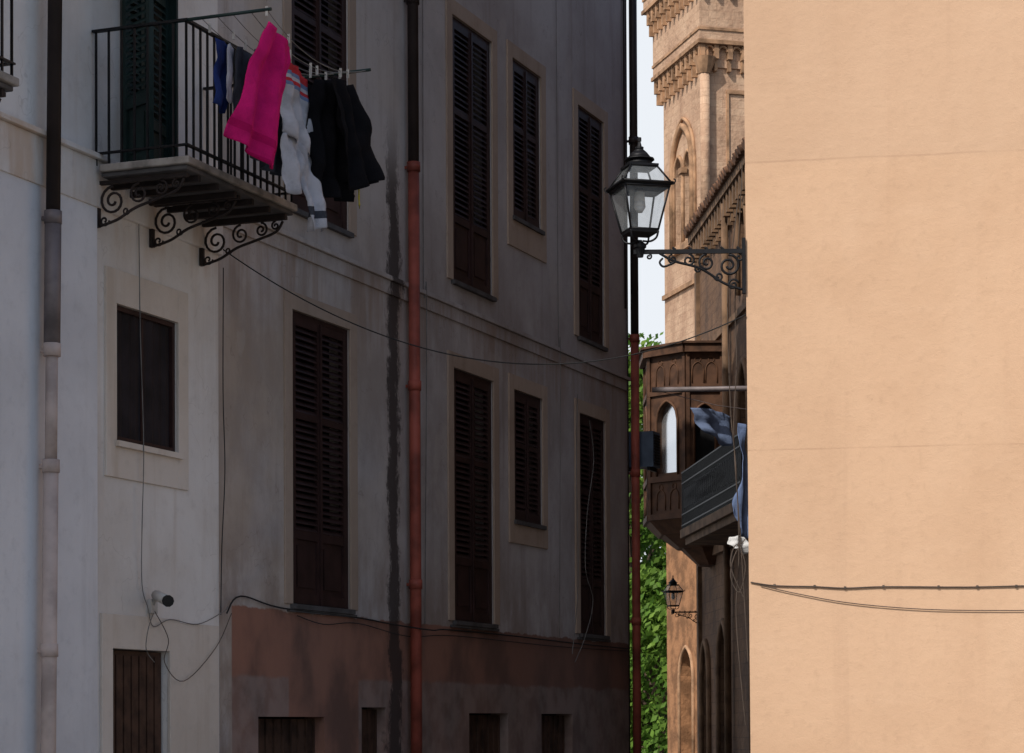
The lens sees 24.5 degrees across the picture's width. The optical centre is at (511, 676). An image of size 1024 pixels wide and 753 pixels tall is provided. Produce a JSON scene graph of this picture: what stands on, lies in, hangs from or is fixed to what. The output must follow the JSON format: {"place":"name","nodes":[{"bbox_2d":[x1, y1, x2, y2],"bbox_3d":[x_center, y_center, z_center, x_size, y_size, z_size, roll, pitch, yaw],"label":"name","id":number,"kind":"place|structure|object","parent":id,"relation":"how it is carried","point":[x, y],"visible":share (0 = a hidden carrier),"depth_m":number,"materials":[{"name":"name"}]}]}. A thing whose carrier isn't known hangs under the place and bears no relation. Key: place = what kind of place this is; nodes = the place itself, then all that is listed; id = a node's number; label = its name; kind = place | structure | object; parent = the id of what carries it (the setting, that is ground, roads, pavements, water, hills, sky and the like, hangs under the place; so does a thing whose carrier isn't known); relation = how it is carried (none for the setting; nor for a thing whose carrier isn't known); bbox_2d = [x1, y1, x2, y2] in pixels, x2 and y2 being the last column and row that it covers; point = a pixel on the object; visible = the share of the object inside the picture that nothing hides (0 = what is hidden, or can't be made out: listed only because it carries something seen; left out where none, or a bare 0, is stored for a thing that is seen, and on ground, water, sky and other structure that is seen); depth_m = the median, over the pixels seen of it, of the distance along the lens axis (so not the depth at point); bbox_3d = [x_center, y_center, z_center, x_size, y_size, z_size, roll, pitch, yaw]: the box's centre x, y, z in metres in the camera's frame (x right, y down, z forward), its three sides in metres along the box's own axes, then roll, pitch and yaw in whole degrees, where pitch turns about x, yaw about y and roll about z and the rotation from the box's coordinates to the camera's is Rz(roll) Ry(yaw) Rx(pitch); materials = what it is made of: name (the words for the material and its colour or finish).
{"place":"outdoors","nodes":[
{"label":"outdoors","id":0,"kind":"place"},
{"bbox_2d":[626,0,664,561],"label":"sky","id":1,"kind":"structure","parent":0,"point":[650,117],"materials":[{"name":"white"}]},
{"bbox_2d":[641,0,744,752],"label":"stone tower","id":2,"kind":"structure","parent":0,"point":[697,78],"depth_m":61.56,"materials":[{"name":"beige stone"}]},
{"bbox_2d":[639,137,750,752],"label":"gothic palace","id":3,"kind":"structure","parent":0,"point":[689,488],"depth_m":40.41,"materials":[{"name":"stone"}]},
{"bbox_2d":[661,576,696,622],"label":"street lamp","id":4,"kind":"object","parent":3,"relation":"attached to","point":[672,582],"visible":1,"depth_m":42.97,"materials":[{"name":"metal"}]},
{"bbox_2d":[639,340,721,566],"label":"bay window","id":5,"kind":"structure","parent":3,"relation":"in","point":[694,363],"depth_m":40.67,"materials":[{"name":"brown wood"}]},
{"bbox_2d":[743,0,1023,752],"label":"walls","id":6,"kind":"structure","parent":0,"point":[884,178],"depth_m":21.84,"materials":[{"name":"beige paint"}]},
{"bbox_2d":[604,137,745,293],"bbox_3d":[1.526,-4.311,22.194,1.237,1.475,0.557,0,-1,-14],"label":"street lamp","id":7,"kind":"object","parent":6,"relation":"attached to","point":[639,159],"visible":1,"depth_m":22.08,"materials":[{"name":"metal"}]},
{"bbox_2d":[652,386,746,409],"bbox_3d":[2.385,-2.978,25.555,1.801,0.211,1.031,0,-1,0],"label":"clothes pole","id":8,"kind":"object","parent":6,"relation":"attached to","point":[696,389],"visible":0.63,"depth_m":25.05,"materials":[{"name":"metal"}]},
{"bbox_2d":[691,408,732,445],"bbox_3d":[2.146,-2.674,25.284,0.531,0.383,0.126,1,-1,-34],"label":"cloth","id":9,"kind":"object","parent":8,"relation":"hanging from","point":[717,424],"visible":0.98,"depth_m":25.34,"materials":[{"name":"fabric"}]},
{"bbox_2d":[727,161,748,724],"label":"corner wires","id":10,"kind":"object","parent":6,"relation":"attached to","point":[735,461],"visible":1,"depth_m":22.25,"materials":[{"name":"grey rubber"}]},
{"bbox_2d":[727,535,748,554],"bbox_3d":[2.417,-1.400,25.075,0.262,0.199,0.113,0,-1,-28],"label":"white cloth","id":11,"kind":"object","parent":6,"relation":"attached to","point":[733,541],"visible":0.73,"depth_m":25.09,"materials":[{"name":"white fabric"}]},
{"bbox_2d":[732,423,748,538],"bbox_3d":[2.455,-2.084,25.158,0.290,1.235,0.103,1,-2,-43],"label":"blue towel","id":12,"kind":"object","parent":6,"relation":"hanging from","point":[743,487],"visible":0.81,"depth_m":25.17,"materials":[{"name":"fabric"}]},
{"bbox_2d":[751,582,1023,610],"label":"wall cables","id":13,"kind":"object","parent":6,"relation":"attached to","point":[845,587],"depth_m":21.77,"materials":[{"name":"black rubber"}]},
{"label":"ground","id":14,"kind":"structure","parent":0,"visible":0},
{"bbox_2d":[0,0,296,752],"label":"white townhouse","id":15,"kind":"structure","parent":14,"relation":"on","point":[125,198],"depth_m":19.13,"materials":[{"name":"paint"}]},
{"bbox_2d":[113,650,160,752],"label":"wooden door","id":16,"kind":"structure","parent":15,"relation":"in","point":[136,678],"depth_m":19.69,"materials":[{"name":"brown wood"}]},
{"bbox_2d":[117,305,174,451],"bbox_3d":[-3.104,-2.487,19.837,0.050,1.119,1.014,-1,-1,21],"label":"window","id":17,"kind":"structure","parent":15,"relation":"in","point":[157,334],"depth_m":19.91,"materials":[{"name":"paint"}]},
{"bbox_2d":[148,590,173,613],"bbox_3d":[-2.932,-0.630,19.676,0.104,0.192,0.448,0,-1,-28],"label":"security camera","id":18,"kind":"object","parent":15,"relation":"attached to","point":[164,599],"visible":1,"depth_m":19.65,"materials":[{"name":"white plastic"}]},
{"bbox_2d":[161,6,370,79],"bbox_3d":[-2.003,-5.113,19.526,0.980,0.230,1.878,-1,-1,21],"label":"clothes drying rack","id":19,"kind":"object","parent":15,"relation":"attached to","point":[340,73],"visible":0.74,"depth_m":18.92,"materials":[{"name":"grey metal"}]},
{"bbox_2d":[212,38,227,113],"bbox_3d":[-2.327,-4.803,18.917,0.077,0.567,0.270,-1,-1,21],"label":"blue shirt","id":20,"kind":"object","parent":19,"relation":"hanging from","point":[220,75],"visible":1,"depth_m":18.87,"materials":[{"name":"blue fabric"}]},
{"bbox_2d":[226,43,233,103],"bbox_3d":[-2.255,-4.838,18.954,0.041,0.488,0.111,-1,-1,21],"label":"light sock","id":21,"kind":"object","parent":19,"relation":"hanging from","point":[230,55],"visible":1,"depth_m":18.93,"materials":[{"name":"fabric"}]},
{"bbox_2d":[223,21,290,168],"bbox_3d":[-1.991,-4.602,18.693,0.364,1.052,0.604,-1,-1,21],"label":"pink towel","id":22,"kind":"object","parent":19,"relation":"hanging from","point":[252,124],"visible":1,"depth_m":18.72,"materials":[{"name":"pink fabric"}]},
{"bbox_2d":[232,46,282,175],"bbox_3d":[-2.021,-4.588,19.213,0.205,0.963,0.698,-1,-1,29],"label":"grey shirt","id":23,"kind":"object","parent":19,"relation":"hanging from","point":[242,57],"visible":0.2,"depth_m":19.06,"materials":[{"name":"fabric"}]},
{"bbox_2d":[280,63,326,231],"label":"grey striped trousers","id":24,"kind":"object","parent":19,"relation":"hanging from","point":[298,176],"visible":0.97,"depth_m":19.43,"materials":[{"name":"fabric"}]},
{"bbox_2d":[306,78,384,208],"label":"black clothes","id":25,"kind":"object","parent":19,"relation":"hanging from","point":[345,164],"visible":0.99,"depth_m":19.77,"materials":[{"name":"fabric"}]},
{"bbox_2d":[223,249,745,364],"bbox_3d":[-0.197,-3.333,21.539,4.876,0.962,0.011,0,-1,-12],"label":"overhead wire","id":26,"kind":"object","parent":15,"relation":"attached to","point":[474,358],"visible":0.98,"depth_m":21.50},
{"bbox_2d":[218,0,628,752],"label":"walls","id":27,"kind":"structure","parent":14,"relation":"on","point":[330,680],"depth_m":25.47,"materials":[{"name":"paint"}]},
{"bbox_2d":[258,709,564,752],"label":"ground floor doors","id":28,"kind":"structure","parent":27,"relation":"attached to","point":[286,735],"depth_m":24.34,"materials":[{"name":"brown wood"}]},
{"bbox_2d":[404,0,421,752],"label":"downpipe","id":29,"kind":"object","parent":27,"relation":"attached to","point":[413,386],"visible":1,"depth_m":24.91,"materials":[{"name":"red metal"}]},
{"bbox_2d":[220,0,628,661],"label":"wall cables","id":30,"kind":"object","parent":27,"relation":"attached to","point":[426,432],"depth_m":25.46,"materials":[{"name":"black rubber"}]},
{"bbox_2d":[223,222,630,390],"bbox_3d":[-0.530,-4.039,26.463,0.057,0.190,11.600,-1,-1,21],"label":"string course","id":31,"kind":"object","parent":27,"relation":"attached to","point":[315,253],"visible":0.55,"depth_m":25.50,"materials":[{"name":"paint"}]},
{"bbox_2d":[282,0,610,636],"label":"window surrounds","id":32,"kind":"object","parent":27,"relation":"attached to","point":[526,240],"visible":0.95,"depth_m":27.34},
{"bbox_2d":[292,0,603,634],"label":"shutters","id":33,"kind":"object","parent":32,"relation":"attached to","point":[320,566],"visible":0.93,"depth_m":26.72,"materials":[{"name":"paint"}]},
{"bbox_2d":[287,208,610,641],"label":"window sills","id":34,"kind":"structure","parent":27,"relation":"attached to","point":[352,612],"depth_m":26.53,"materials":[{"name":"grey stone"}]},
{"bbox_2d":[623,0,640,752],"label":"corner downpipe","id":35,"kind":"object","parent":27,"relation":"attached to","point":[634,473],"visible":0.98,"depth_m":31.79,"materials":[{"name":"black metal"}]},
{"bbox_2d":[629,431,660,471],"bbox_3d":[1.744,-2.952,32.101,0.478,0.730,0.395,-1,-1,21],"label":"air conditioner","id":36,"kind":"object","parent":27,"relation":"attached to","point":[650,450],"visible":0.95,"depth_m":31.96,"materials":[{"name":"metal"}]},
{"bbox_2d":[628,332,666,721],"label":"leafy tree","id":37,"kind":"object","parent":14,"relation":"on","point":[646,536],"visible":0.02,"depth_m":79.26,"materials":[{"name":"green plant"}]},
{"bbox_2d":[629,557,667,752],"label":"shrub","id":38,"kind":"object","parent":14,"relation":"on","point":[654,734],"visible":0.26,"depth_m":72.81,"materials":[{"name":"green plant"}]},
{"bbox_2d":[640,469,664,738],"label":"leafy tree","id":39,"kind":"object","parent":14,"relation":"on","point":[650,554],"depth_m":88.01,"materials":[{"name":"green plant"}]}
]}

